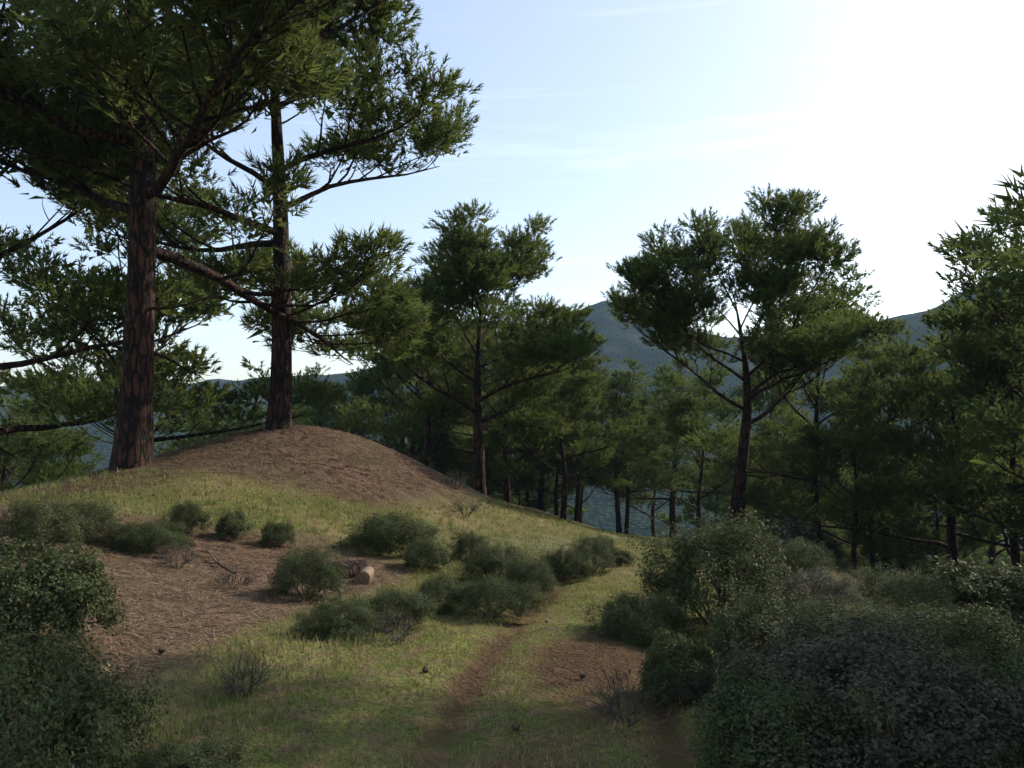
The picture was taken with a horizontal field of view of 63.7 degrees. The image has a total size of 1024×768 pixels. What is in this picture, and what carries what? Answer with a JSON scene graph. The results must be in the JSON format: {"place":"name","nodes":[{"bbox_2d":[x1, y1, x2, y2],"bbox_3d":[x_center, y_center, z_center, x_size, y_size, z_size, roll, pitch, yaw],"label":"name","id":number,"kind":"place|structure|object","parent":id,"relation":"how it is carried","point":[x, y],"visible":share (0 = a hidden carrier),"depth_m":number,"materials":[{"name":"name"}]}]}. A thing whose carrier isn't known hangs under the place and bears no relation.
{"place":"outdoors","nodes":[
{"label":"outdoors","id":0,"kind":"place"},
{"bbox_2d":[0,276,1022,767],"bbox_3d":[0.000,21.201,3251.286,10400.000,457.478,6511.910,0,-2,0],"label":"terrain","id":1,"kind":"structure","parent":0,"point":[552,670],"depth_m":7.21,"materials":[{"name":"plant"}]},
{"bbox_2d":[0,490,101,560],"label":"shrub","id":2,"kind":"object","parent":1,"relation":"on","point":[27,516],"visible":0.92,"depth_m":8.13,"materials":[{"name":"green plant"}]},
{"bbox_2d":[0,360,102,491],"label":"pine","id":3,"kind":"object","parent":1,"relation":"on","point":[54,442],"visible":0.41,"depth_m":27.30,"materials":[{"name":"green plant"}]},
{"bbox_2d":[0,407,106,488],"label":"pine","id":4,"kind":"object","parent":1,"relation":"on","point":[51,457],"visible":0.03,"depth_m":31.70,"materials":[{"name":"green plant"}]},
{"bbox_2d":[0,534,129,655],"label":"shrub","id":5,"kind":"object","parent":1,"relation":"on","point":[73,585],"visible":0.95,"depth_m":5.47,"materials":[{"name":"green plant"}]},
{"bbox_2d":[41,494,129,544],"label":"shrub","id":6,"kind":"object","parent":1,"relation":"on","point":[104,517],"visible":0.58,"depth_m":9.30,"materials":[{"name":"green plant"}]},
{"bbox_2d":[0,603,174,767],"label":"shrub","id":7,"kind":"object","parent":1,"relation":"on","point":[81,701],"visible":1,"depth_m":3.32,"materials":[{"name":"green plant"}]},
{"bbox_2d":[0,0,255,457],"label":"pine","id":8,"kind":"object","parent":1,"relation":"on","point":[167,296],"visible":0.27,"depth_m":19.47,"materials":[{"name":"green plant"}]},
{"bbox_2d":[87,514,195,555],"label":"shrub","id":9,"kind":"object","parent":1,"relation":"on","point":[158,535],"visible":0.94,"depth_m":9.20,"materials":[{"name":"green plant"}]},
{"bbox_2d":[0,146,346,443],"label":"pine","id":10,"kind":"object","parent":1,"relation":"on","point":[90,402],"visible":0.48,"depth_m":21.22,"materials":[{"name":"green plant"}]},
{"bbox_2d":[146,541,200,568],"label":"dead bush","id":11,"kind":"object","parent":1,"relation":"on","point":[185,558],"visible":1,"depth_m":8.80,"materials":[{"name":"plant"}]},
{"bbox_2d":[99,725,253,767],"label":"shrub","id":12,"kind":"object","parent":1,"relation":"on","point":[182,756],"visible":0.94,"depth_m":3.55,"materials":[{"name":"green plant"}]},
{"bbox_2d":[157,498,212,533],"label":"shrub","id":13,"kind":"object","parent":1,"relation":"on","point":[192,518],"visible":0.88,"depth_m":10.70,"materials":[{"name":"green plant"}]},
{"bbox_2d":[153,400,264,454],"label":"pine","id":14,"kind":"object","parent":1,"relation":"on","point":[207,424],"visible":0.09,"depth_m":38.51,"materials":[{"name":"green plant"}]},
{"bbox_2d":[164,403,267,450],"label":"forest pine","id":15,"kind":"object","parent":1,"relation":"on","point":[240,424],"visible":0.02,"depth_m":43.55,"materials":[{"name":"green plant"}]},
{"bbox_2d":[0,0,446,470],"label":"pine","id":16,"kind":"object","parent":1,"relation":"on","point":[256,59],"visible":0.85,"depth_m":14.47,"materials":[{"name":"green plant"}]},
{"bbox_2d":[213,507,253,540],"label":"shrub","id":17,"kind":"object","parent":1,"relation":"on","point":[232,522],"visible":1,"depth_m":10.79,"materials":[{"name":"green plant"}]},
{"bbox_2d":[210,558,258,588],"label":"dead bush","id":18,"kind":"object","parent":1,"relation":"on","point":[246,579],"visible":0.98,"depth_m":8.27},
{"bbox_2d":[0,0,483,429],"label":"pine tree","id":19,"kind":"object","parent":1,"relation":"on","point":[365,142],"visible":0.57,"depth_m":17.32,"materials":[{"name":"green plant"}]},
{"bbox_2d":[199,648,289,699],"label":"dead bush","id":20,"kind":"object","parent":1,"relation":"on","point":[243,676],"visible":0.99,"depth_m":5.09,"materials":[{"name":"plant"}]},
{"bbox_2d":[0,425,492,767],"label":"needle litter","id":21,"kind":"object","parent":1,"relation":"on","point":[181,609],"visible":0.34,"depth_m":7.95,"materials":[{"name":"plant"}]},
{"bbox_2d":[256,517,296,547],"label":"shrub","id":22,"kind":"object","parent":1,"relation":"on","point":[278,532],"visible":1,"depth_m":10.86,"materials":[{"name":"green plant"}]},
{"bbox_2d":[267,381,352,429],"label":"forest pine","id":23,"kind":"object","parent":1,"relation":"on","point":[298,421],"visible":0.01,"depth_m":46.52,"materials":[{"name":"green plant"}]},
{"bbox_2d":[262,539,364,603],"bbox_3d":[-1.964,1.878,8.293,1.029,0.632,0.879,4,0,5],"label":"shrub","id":24,"kind":"object","parent":1,"relation":"on","point":[323,569],"visible":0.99,"depth_m":8.18,"materials":[{"name":"green plant"}]},
{"bbox_2d":[263,361,377,438],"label":"pine","id":25,"kind":"object","parent":1,"relation":"on","point":[325,411],"visible":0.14,"depth_m":41.97,"materials":[{"name":"green plant"}]},
{"bbox_2d":[291,592,384,641],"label":"shrub","id":26,"kind":"object","parent":1,"relation":"on","point":[326,617],"visible":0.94,"depth_m":6.70,"materials":[{"name":"green plant"}]},
{"bbox_2d":[330,559,373,584],"bbox_3d":[-1.831,2.215,9.704,0.610,0.241,0.470,-2,-3,44],"label":"sawn log","id":27,"kind":"object","parent":1,"relation":"on","point":[361,571],"visible":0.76,"depth_m":9.72,"materials":[{"name":"brown wood"}]},
{"bbox_2d":[330,503,439,555],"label":"shrub","id":28,"kind":"object","parent":1,"relation":"on","point":[399,528],"visible":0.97,"depth_m":11.60,"materials":[{"name":"green plant"}]},
{"bbox_2d":[343,585,441,630],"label":"shrub","id":29,"kind":"object","parent":1,"relation":"on","point":[380,603],"visible":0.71,"depth_m":7.28,"materials":[{"name":"green plant"}]},
{"bbox_2d":[369,604,426,642],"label":"dead bush","id":30,"kind":"object","parent":1,"relation":"on","point":[388,631],"visible":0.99,"depth_m":6.64,"materials":[{"name":"plant"}]},
{"bbox_2d":[352,364,462,463],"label":"pine","id":31,"kind":"object","parent":1,"relation":"on","point":[381,401],"visible":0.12,"depth_m":45.06,"materials":[{"name":"green plant"}]},
{"bbox_2d":[329,269,498,466],"bbox_3d":[-4.077,0.190,33.415,7.162,9.696,7.419,0,-2,-1],"label":"pine","id":32,"kind":"object","parent":1,"relation":"on","point":[381,369],"visible":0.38,"depth_m":32.95,"materials":[{"name":"green plant"}]},
{"bbox_2d":[343,303,497,472],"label":"forest pine","id":33,"kind":"object","parent":1,"relation":"on","point":[363,378],"visible":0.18,"depth_m":43.54,"materials":[{"name":"green plant"}]},
{"bbox_2d":[401,535,451,570],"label":"shrub","id":34,"kind":"object","parent":1,"relation":"on","point":[414,554],"visible":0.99,"depth_m":10.89,"materials":[{"name":"green plant"}]},
{"bbox_2d":[388,411,472,486],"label":"forest pine","id":35,"kind":"object","parent":1,"relation":"on","point":[451,453],"visible":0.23,"depth_m":44.71,"materials":[{"name":"green plant"}]},
{"bbox_2d":[409,569,478,615],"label":"shrub","id":36,"kind":"object","parent":1,"relation":"on","point":[430,587],"visible":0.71,"depth_m":8.23,"materials":[{"name":"green plant"}]},
{"bbox_2d":[374,379,525,504],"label":"forest pine","id":37,"kind":"object","parent":1,"relation":"on","point":[513,498],"visible":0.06,"depth_m":56.10,"materials":[{"name":"green plant"}]},
{"bbox_2d":[404,423,517,497],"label":"forest pine","id":38,"kind":"object","parent":1,"relation":"on","point":[499,491],"visible":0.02,"depth_m":51.97,"materials":[{"name":"green plant"}]},
{"bbox_2d":[449,491,484,515],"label":"dead bush","id":39,"kind":"object","parent":1,"relation":"on","point":[461,507],"visible":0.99,"depth_m":15.35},
{"bbox_2d":[447,528,490,560],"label":"shrub","id":40,"kind":"object","parent":1,"relation":"on","point":[464,545],"visible":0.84,"depth_m":12.02,"materials":[{"name":"green plant"}]},
{"bbox_2d":[354,197,603,493],"bbox_3d":[-1.051,-0.794,27.704,8.010,10.016,8.599,0,-2,2],"label":"pine","id":41,"kind":"object","parent":1,"relation":"on","point":[463,251],"visible":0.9,"depth_m":26.62,"materials":[{"name":"green plant"}]},
{"bbox_2d":[447,421,520,495],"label":"forest pine","id":42,"kind":"object","parent":1,"relation":"on","point":[468,480],"visible":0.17,"depth_m":43.83,"materials":[{"name":"green plant"}]},
{"bbox_2d":[458,424,517,494],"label":"forest pine","id":43,"kind":"object","parent":1,"relation":"on","point":[502,465],"visible":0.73,"depth_m":31.42,"materials":[{"name":"green plant"}]},
{"bbox_2d":[450,540,537,582],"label":"shrub","id":44,"kind":"object","parent":1,"relation":"on","point":[496,557],"visible":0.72,"depth_m":10.33,"materials":[{"name":"green plant"}]},
{"bbox_2d":[442,573,548,622],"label":"shrub","id":45,"kind":"object","parent":1,"relation":"on","point":[470,595],"visible":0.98,"depth_m":7.99,"materials":[{"name":"green plant"}]},
{"bbox_2d":[421,290,576,502],"bbox_3d":[-0.036,0.558,34.371,7.114,9.632,7.370,-2,-3,44],"label":"forest pine","id":46,"kind":"object","parent":1,"relation":"on","point":[516,419],"visible":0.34,"depth_m":33.33,"materials":[{"name":"green plant"}]},
{"bbox_2d":[414,305,585,497],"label":"forest pine","id":47,"kind":"object","parent":1,"relation":"on","point":[466,429],"visible":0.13,"depth_m":43.08,"materials":[{"name":"green plant"}]},
{"bbox_2d":[0,466,1023,767],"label":"grass","id":48,"kind":"structure","parent":1,"relation":"on","point":[348,642],"depth_m":5.96,"materials":[{"name":"plant"}]},
{"bbox_2d":[490,449,542,495],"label":"forest pine","id":49,"kind":"object","parent":1,"relation":"on","point":[518,486],"visible":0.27,"depth_m":47.92,"materials":[{"name":"green plant"}]},
{"bbox_2d":[491,453,551,508],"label":"forest pine","id":50,"kind":"object","parent":1,"relation":"on","point":[532,503],"visible":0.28,"depth_m":53.57,"materials":[{"name":"green plant"}]},
{"bbox_2d":[492,553,558,604],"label":"shrub","id":51,"kind":"object","parent":1,"relation":"on","point":[525,570],"visible":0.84,"depth_m":9.52,"materials":[{"name":"green plant"}]},
{"bbox_2d":[464,322,597,510],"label":"pine","id":52,"kind":"object","parent":1,"relation":"on","point":[540,503],"visible":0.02,"depth_m":48.25,"materials":[{"name":"green plant"}]},
{"bbox_2d":[490,449,584,506],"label":"forest pine","id":53,"kind":"object","parent":1,"relation":"on","point":[571,489],"visible":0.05,"depth_m":62.18,"materials":[{"name":"green plant"}]},
{"bbox_2d":[494,380,599,515],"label":"forest pine","id":54,"kind":"object","parent":1,"relation":"on","point":[529,474],"visible":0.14,"depth_m":48.60,"materials":[{"name":"green plant"}]},
{"bbox_2d":[538,545,595,580],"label":"shrub","id":55,"kind":"object","parent":1,"relation":"on","point":[557,565],"visible":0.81,"depth_m":11.11,"materials":[{"name":"green plant"}]},
{"bbox_2d":[532,407,606,524],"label":"forest pine","id":56,"kind":"object","parent":1,"relation":"on","point":[582,482],"visible":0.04,"depth_m":62.66,"materials":[{"name":"green plant"}]},
{"bbox_2d":[492,325,648,519],"bbox_3d":[2.717,1.746,36.431,6.880,8.992,6.642,-1,-2,17],"label":"pine","id":57,"kind":"object","parent":1,"relation":"on","point":[580,380],"visible":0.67,"depth_m":35.29,"materials":[{"name":"green plant"}]},
{"bbox_2d":[528,371,643,521],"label":"forest pine","id":58,"kind":"object","parent":1,"relation":"on","point":[546,469],"visible":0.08,"depth_m":51.23,"materials":[{"name":"green plant"}]},
{"bbox_2d":[561,532,618,575],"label":"shrub","id":59,"kind":"object","parent":1,"relation":"on","point":[586,545],"visible":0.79,"depth_m":11.76,"materials":[{"name":"green plant"}]},
{"bbox_2d":[545,355,670,532],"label":"pine","id":60,"kind":"object","parent":1,"relation":"on","point":[649,438],"visible":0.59,"depth_m":45.34,"materials":[{"name":"green plant"}]},
{"bbox_2d":[603,547,635,565],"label":"shrub","id":61,"kind":"object","parent":1,"relation":"on","point":[621,556],"visible":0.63,"depth_m":12.62,"materials":[{"name":"green plant"}]},
{"bbox_2d":[585,658,682,730],"bbox_3d":[0.706,1.782,4.756,0.582,0.391,0.501,1,-2,-30],"label":"dead bush","id":62,"kind":"object","parent":1,"relation":"on","point":[634,712],"visible":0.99,"depth_m":4.71,"materials":[{"name":"plant"}]},
{"bbox_2d":[583,388,696,533],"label":"forest pine","id":63,"kind":"object","parent":1,"relation":"on","point":[610,482],"visible":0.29,"depth_m":47.77,"materials":[{"name":"green plant"}]},
{"bbox_2d":[583,588,710,647],"bbox_3d":[1.136,2.042,7.359,1.127,0.532,0.914,5,5,36],"label":"shrub","id":64,"kind":"object","parent":1,"relation":"on","point":[622,616],"visible":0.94,"depth_m":7.19,"materials":[{"name":"green plant"}]},
{"bbox_2d":[605,401,700,535],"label":"pine","id":65,"kind":"object","parent":1,"relation":"on","point":[652,503],"visible":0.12,"depth_m":58.84,"materials":[{"name":"green plant"}]},
{"bbox_2d":[636,626,716,706],"bbox_3d":[1.057,1.818,5.327,0.547,0.495,0.682,-4,-10,43],"label":"shrub","id":66,"kind":"object","parent":1,"relation":"on","point":[661,662],"visible":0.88,"depth_m":5.20,"materials":[{"name":"green plant"}]},
{"bbox_2d":[581,355,777,536],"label":"forest pine","id":67,"kind":"object","parent":1,"relation":"on","point":[656,382],"visible":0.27,"depth_m":52.98,"materials":[{"name":"green plant"}]},
{"bbox_2d":[626,362,760,535],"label":"pine","id":68,"kind":"object","parent":1,"relation":"on","point":[682,419],"visible":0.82,"depth_m":41.22,"materials":[{"name":"green plant"}]},
{"bbox_2d":[667,651,736,707],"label":"dead bush","id":69,"kind":"object","parent":1,"relation":"on","point":[684,693],"visible":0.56,"depth_m":5.05,"materials":[{"name":"plant"}]},
{"bbox_2d":[656,450,752,532],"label":"forest pine","id":70,"kind":"object","parent":1,"relation":"on","point":[691,498],"visible":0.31,"depth_m":78.98,"materials":[{"name":"green plant"}]},
{"bbox_2d":[624,506,809,626],"bbox_3d":[2.010,1.786,8.009,1.592,1.188,1.933,7,-12,-38],"label":"shrub","id":71,"kind":"object","parent":1,"relation":"on","point":[719,564],"visible":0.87,"depth_m":7.75,"materials":[{"name":"green plant"}]},
{"bbox_2d":[693,435,760,519],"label":"forest pine","id":72,"kind":"object","parent":1,"relation":"on","point":[709,497],"visible":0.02,"depth_m":79.98,"materials":[{"name":"green plant"}]},
{"bbox_2d":[717,439,758,532],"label":"forest pine","id":73,"kind":"object","parent":1,"relation":"on","point":[724,509],"visible":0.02,"depth_m":68.93,"materials":[{"name":"green plant"}]},
{"bbox_2d":[600,181,902,533],"bbox_3d":[8.388,-0.352,26.620,9.985,11.743,9.386,0,-2,-11],"label":"pine tree","id":74,"kind":"object","parent":1,"relation":"on","point":[816,337],"visible":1,"depth_m":26.02,"materials":[{"name":"green plant"}]},
{"bbox_2d":[692,363,813,532],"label":"pine","id":75,"kind":"object","parent":1,"relation":"on","point":[710,478],"visible":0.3,"depth_m":50.65,"materials":[{"name":"green plant"}]},
{"bbox_2d":[699,584,807,684],"bbox_3d":[1.652,1.728,5.637,0.787,0.703,1.040,-8,-2,35],"label":"shrub","id":76,"kind":"object","parent":1,"relation":"on","point":[757,609],"visible":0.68,"depth_m":5.50,"materials":[{"name":"green plant"}]},
{"bbox_2d":[722,409,829,549],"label":"pine","id":77,"kind":"object","parent":1,"relation":"on","point":[765,423],"visible":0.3,"depth_m":39.23,"materials":[{"name":"green plant"}]},
{"bbox_2d":[684,652,877,767],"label":"shrub","id":78,"kind":"object","parent":1,"relation":"on","point":[722,725],"visible":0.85,"depth_m":3.89,"materials":[{"name":"green plant"}]},
{"bbox_2d":[741,536,839,586],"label":"shrub","id":79,"kind":"object","parent":1,"relation":"on","point":[801,556],"visible":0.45,"depth_m":11.18,"materials":[{"name":"green plant"}]},
{"bbox_2d":[758,517,829,559],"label":"shrub","id":80,"kind":"object","parent":1,"relation":"on","point":[793,531],"visible":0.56,"depth_m":26.38,"materials":[{"name":"green plant"}]},
{"bbox_2d":[677,257,936,554],"bbox_3d":[12.672,1.354,33.369,10.084,12.762,8.984,1,-2,-19],"label":"pine","id":81,"kind":"object","parent":1,"relation":"on","point":[701,440],"visible":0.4,"depth_m":32.66,"materials":[{"name":"green plant"}]},
{"bbox_2d":[768,579,854,637],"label":"dead bush","id":82,"kind":"object","parent":1,"relation":"on","point":[805,591],"visible":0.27,"depth_m":7.06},
{"bbox_2d":[772,564,870,611],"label":"shrub","id":83,"kind":"object","parent":1,"relation":"on","point":[806,578],"visible":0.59,"depth_m":8.69,"materials":[{"name":"green plant"}]},
{"bbox_2d":[802,527,845,565],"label":"shrub","id":84,"kind":"object","parent":1,"relation":"on","point":[831,544],"visible":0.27,"depth_m":35.98,"materials":[{"name":"green plant"}]},
{"bbox_2d":[820,555,853,574],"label":"shrub","id":85,"kind":"object","parent":1,"relation":"on","point":[843,563],"visible":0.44,"depth_m":18.15,"materials":[{"name":"green plant"}]},
{"bbox_2d":[764,382,916,570],"bbox_3d":[11.241,3.373,28.324,5.054,6.842,5.235,-1,-2,19],"label":"pine","id":86,"kind":"object","parent":1,"relation":"on","point":[864,487],"visible":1,"depth_m":27.98,"materials":[{"name":"green plant"}]},
{"bbox_2d":[782,591,925,679],"bbox_3d":[2.530,1.841,6.118,1.272,0.557,1.299,1,1,-15],"label":"shrub","id":87,"kind":"object","parent":1,"relation":"on","point":[882,614],"visible":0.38,"depth_m":6.21,"materials":[{"name":"green plant"}]},
{"bbox_2d":[801,477,917,561],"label":"forest pine","id":88,"kind":"object","parent":1,"relation":"on","point":[835,532],"visible":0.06,"depth_m":42.27,"materials":[{"name":"green plant"}]},
{"bbox_2d":[711,605,1023,767],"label":"shrub","id":89,"kind":"object","parent":1,"relation":"on","point":[946,694],"visible":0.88,"depth_m":3.94,"materials":[{"name":"green plant"}]},
{"bbox_2d":[730,315,1020,577],"bbox_3d":[16.953,3.453,36.826,13.607,13.232,7.676,-2,-3,43],"label":"pine","id":90,"kind":"object","parent":1,"relation":"on","point":[862,355],"visible":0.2,"depth_m":37.65,"materials":[{"name":"green plant"}]},
{"bbox_2d":[821,448,946,576],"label":"forest pine","id":91,"kind":"object","parent":1,"relation":"on","point":[925,533],"visible":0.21,"depth_m":34.25,"materials":[{"name":"green plant"}]},
{"bbox_2d":[838,561,962,620],"bbox_3d":[4.589,2.487,9.704,1.621,0.764,1.948,6,-3,-1],"label":"shrub","id":92,"kind":"object","parent":1,"relation":"on","point":[895,583],"visible":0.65,"depth_m":9.66,"materials":[{"name":"green plant"}]},
{"bbox_2d":[792,307,1023,606],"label":"pine","id":93,"kind":"object","parent":1,"relation":"on","point":[916,370],"visible":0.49,"depth_m":29.51,"materials":[{"name":"green plant"}]},
{"bbox_2d":[840,503,975,577],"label":"forest pine","id":94,"kind":"object","parent":1,"relation":"on","point":[930,549],"visible":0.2,"depth_m":36.02,"materials":[{"name":"green plant"}]},
{"bbox_2d":[894,543,937,587],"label":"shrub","id":95,"kind":"object","parent":1,"relation":"on","point":[911,561],"visible":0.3,"depth_m":39.09,"materials":[{"name":"green plant"}]},
{"bbox_2d":[843,433,1002,580],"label":"forest pine","id":96,"kind":"object","parent":1,"relation":"on","point":[988,527],"visible":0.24,"depth_m":34.57,"materials":[{"name":"green plant"}]},
{"bbox_2d":[842,589,1023,671],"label":"shrub","id":97,"kind":"object","parent":1,"relation":"on","point":[957,631],"visible":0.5,"depth_m":6.34,"materials":[{"name":"green plant"}]},
{"bbox_2d":[868,396,1023,616],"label":"pine","id":98,"kind":"object","parent":1,"relation":"on","point":[992,553],"visible":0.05,"depth_m":39.41,"materials":[{"name":"green plant"}]},
{"bbox_2d":[879,289,1023,611],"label":"pine","id":99,"kind":"object","parent":1,"relation":"on","point":[943,474],"visible":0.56,"depth_m":26.91,"materials":[{"name":"green plant"}]},
{"bbox_2d":[888,633,1023,767],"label":"shrub","id":100,"kind":"object","parent":1,"relation":"on","point":[1009,673],"visible":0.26,"depth_m":4.62,"materials":[{"name":"green plant"}]},
{"bbox_2d":[913,501,1023,614],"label":"shrub","id":101,"kind":"object","parent":1,"relation":"on","point":[975,553],"visible":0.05,"depth_m":58.69,"materials":[{"name":"green plant"}]},
{"bbox_2d":[914,554,1023,648],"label":"shrub","id":102,"kind":"object","parent":1,"relation":"on","point":[995,587],"visible":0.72,"depth_m":10.93,"materials":[{"name":"green plant"}]},
{"bbox_2d":[915,192,1023,518],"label":"pine","id":103,"kind":"object","parent":1,"relation":"on","point":[999,428],"visible":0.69,"depth_m":23.93,"materials":[{"name":"green plant"}]},
{"bbox_2d":[939,164,1023,272],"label":"pine","id":104,"kind":"object","parent":1,"relation":"on","point":[1018,222],"visible":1,"depth_m":7.75,"materials":[{"name":"green plant"}]},
{"bbox_2d":[965,529,1010,615],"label":"shrub","id":105,"kind":"object","parent":1,"relation":"on","point":[985,554],"visible":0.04,"depth_m":68.17,"materials":[{"name":"green plant"}]},
{"bbox_2d":[0,0,1023,385],"label":"sky","id":106,"kind":"structure","parent":0,"point":[612,120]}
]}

